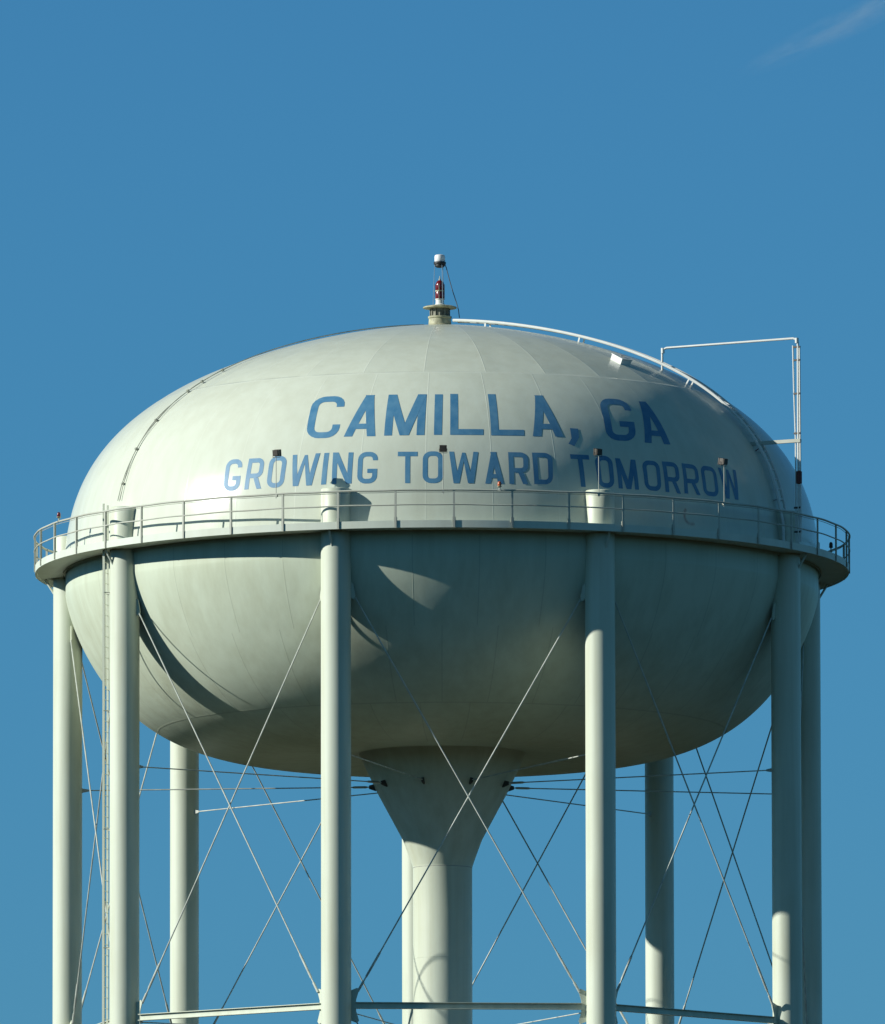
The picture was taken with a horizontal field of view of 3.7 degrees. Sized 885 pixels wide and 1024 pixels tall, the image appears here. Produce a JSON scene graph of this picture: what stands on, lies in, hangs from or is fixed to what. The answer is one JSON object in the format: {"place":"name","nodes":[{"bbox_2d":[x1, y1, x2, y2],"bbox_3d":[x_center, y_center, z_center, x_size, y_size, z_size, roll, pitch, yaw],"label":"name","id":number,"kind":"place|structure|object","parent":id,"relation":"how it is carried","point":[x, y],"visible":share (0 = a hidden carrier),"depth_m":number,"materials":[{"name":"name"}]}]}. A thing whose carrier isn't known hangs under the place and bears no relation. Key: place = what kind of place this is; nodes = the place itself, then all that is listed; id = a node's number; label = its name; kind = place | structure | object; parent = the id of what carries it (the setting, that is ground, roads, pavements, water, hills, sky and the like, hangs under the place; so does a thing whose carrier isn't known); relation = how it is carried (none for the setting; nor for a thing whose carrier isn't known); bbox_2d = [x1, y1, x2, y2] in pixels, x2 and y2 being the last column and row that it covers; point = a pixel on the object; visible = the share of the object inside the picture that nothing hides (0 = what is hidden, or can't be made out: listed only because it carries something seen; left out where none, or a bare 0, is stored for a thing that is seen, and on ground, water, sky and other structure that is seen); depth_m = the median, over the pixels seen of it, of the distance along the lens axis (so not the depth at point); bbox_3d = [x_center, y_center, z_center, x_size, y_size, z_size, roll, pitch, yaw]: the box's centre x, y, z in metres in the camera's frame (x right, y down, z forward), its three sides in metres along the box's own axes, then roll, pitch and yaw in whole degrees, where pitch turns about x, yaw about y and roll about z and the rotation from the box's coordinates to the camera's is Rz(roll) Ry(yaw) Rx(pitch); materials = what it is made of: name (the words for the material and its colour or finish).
{"place":"outdoors","nodes":[
{"label":"outdoors","id":0,"kind":"place"},
{"bbox_2d":[33,304,850,1023],"bbox_3d":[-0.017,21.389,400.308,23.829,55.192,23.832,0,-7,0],"label":"water tower","id":1,"kind":"structure","parent":0,"point":[361,596],"depth_m":395.09,"materials":[{"name":"metal"}]},
{"bbox_2d":[272,449,281,496],"bbox_3d":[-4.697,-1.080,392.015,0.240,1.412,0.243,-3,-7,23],"label":"floodlight","id":2,"kind":"object","parent":1,"relation":"attached to","point":[277,452],"visible":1,"depth_m":392.00,"materials":[{"name":"paint"}]},
{"bbox_2d":[435,276,444,304],"bbox_3d":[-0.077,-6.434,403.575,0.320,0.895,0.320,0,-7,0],"label":"beacon light","id":3,"kind":"object","parent":1,"relation":"on","point":[438,292],"visible":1,"depth_m":403.47,"materials":[{"name":"red glass"}]},
{"bbox_2d":[439,445,446,493],"bbox_3d":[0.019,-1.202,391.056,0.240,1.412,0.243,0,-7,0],"label":"floodlight","id":4,"kind":"object","parent":1,"relation":"attached to","point":[443,448],"visible":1,"depth_m":391.01,"materials":[{"name":"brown metal"}]},
{"bbox_2d":[433,254,459,317],"bbox_3d":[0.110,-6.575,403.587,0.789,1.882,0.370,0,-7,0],"label":"antenna","id":5,"kind":"object","parent":1,"relation":"attached to","point":[439,260],"visible":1,"depth_m":403.55,"materials":[{"name":"white plastic"}]},
{"bbox_2d":[593,448,601,497],"bbox_3d":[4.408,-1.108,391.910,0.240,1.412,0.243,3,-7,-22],"label":"floodlight","id":6,"kind":"object","parent":1,"relation":"attached to","point":[596,451],"visible":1,"depth_m":391.88,"materials":[{"name":"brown metal"}]},
{"bbox_2d":[718,458,727,506],"bbox_3d":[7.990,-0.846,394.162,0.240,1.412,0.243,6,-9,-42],"label":"floodlight","id":7,"kind":"object","parent":1,"relation":"attached to","point":[722,461],"visible":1,"depth_m":394.14,"materials":[{"name":"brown metal"}]},
{"bbox_2d":[0,0,884,1023],"label":"sky","id":8,"kind":"structure","parent":0,"point":[191,190],"materials":[{"name":"blue"}]}
]}

